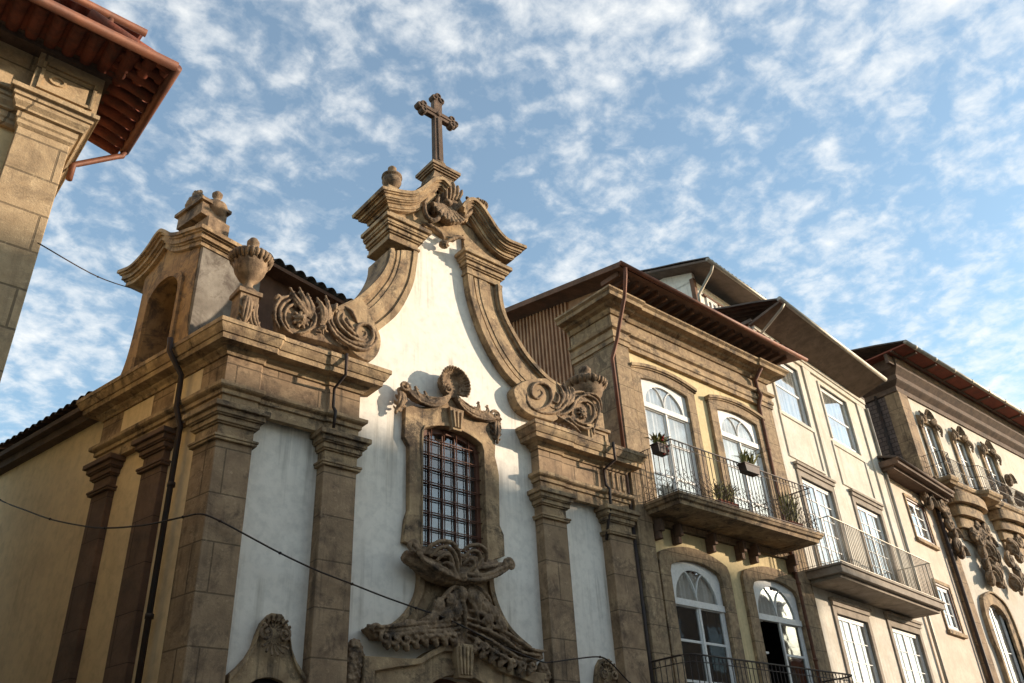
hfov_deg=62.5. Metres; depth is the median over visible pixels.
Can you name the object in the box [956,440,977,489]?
window
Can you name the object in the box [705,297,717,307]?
attic window
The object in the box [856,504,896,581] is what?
window
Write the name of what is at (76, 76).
corner building
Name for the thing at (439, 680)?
door
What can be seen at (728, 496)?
plant
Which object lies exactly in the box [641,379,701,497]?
window
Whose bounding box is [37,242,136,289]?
cable
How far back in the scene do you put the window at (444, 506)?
13.93 m
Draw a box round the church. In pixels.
[0,93,650,682]
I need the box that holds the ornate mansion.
[771,340,1023,682]
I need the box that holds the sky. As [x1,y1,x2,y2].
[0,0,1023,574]
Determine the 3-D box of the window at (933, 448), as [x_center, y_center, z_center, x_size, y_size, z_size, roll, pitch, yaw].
[15.185,4.147,30.362,1.000,2.500,0.120,21,-39,-35]
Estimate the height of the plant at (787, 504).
0.977 m
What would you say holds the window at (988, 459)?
in the ornate mansion
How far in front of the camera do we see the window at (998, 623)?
27.56 m
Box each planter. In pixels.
[645,432,669,456]
[732,448,765,476]
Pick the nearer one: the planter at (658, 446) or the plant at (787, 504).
the planter at (658, 446)
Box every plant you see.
[711,482,739,507]
[775,490,802,526]
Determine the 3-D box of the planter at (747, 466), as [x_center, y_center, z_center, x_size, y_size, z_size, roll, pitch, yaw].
[4.990,2.506,17.505,0.752,0.530,0.650,21,-39,-35]
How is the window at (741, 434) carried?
in the townhouse at (691, 377)
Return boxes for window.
[423,429,482,555]
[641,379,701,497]
[671,562,736,682]
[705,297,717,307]
[717,410,773,517]
[753,580,812,682]
[775,364,807,425]
[802,479,846,565]
[820,387,857,452]
[837,615,879,682]
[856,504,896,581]
[892,628,929,682]
[907,501,931,542]
[923,424,946,476]
[936,586,958,630]
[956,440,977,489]
[985,454,1006,501]
[989,606,1023,682]
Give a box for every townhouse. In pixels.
[423,260,853,682]
[640,257,948,682]
[877,455,986,682]
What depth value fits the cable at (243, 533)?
11.50 m
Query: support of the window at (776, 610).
in the townhouse at (691, 377)
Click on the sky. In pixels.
(857, 164)
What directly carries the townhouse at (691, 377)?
on the ground
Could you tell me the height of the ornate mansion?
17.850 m
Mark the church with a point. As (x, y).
(262, 395)
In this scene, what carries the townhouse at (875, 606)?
on the ground
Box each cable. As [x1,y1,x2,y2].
[0,499,630,682]
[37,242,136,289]
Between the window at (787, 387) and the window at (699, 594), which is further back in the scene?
the window at (787, 387)
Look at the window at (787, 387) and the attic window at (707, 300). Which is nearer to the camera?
the window at (787, 387)
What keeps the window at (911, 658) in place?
in the townhouse at (875, 606)
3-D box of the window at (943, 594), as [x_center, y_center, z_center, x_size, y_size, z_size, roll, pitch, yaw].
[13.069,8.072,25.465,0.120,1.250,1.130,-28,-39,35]
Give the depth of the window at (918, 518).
26.90 m
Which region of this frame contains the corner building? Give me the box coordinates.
[0,0,181,380]
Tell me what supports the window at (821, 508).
in the townhouse at (875, 606)
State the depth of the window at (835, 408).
25.06 m
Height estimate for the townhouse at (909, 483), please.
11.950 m
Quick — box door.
[433,679,455,682]
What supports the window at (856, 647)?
in the townhouse at (875, 606)

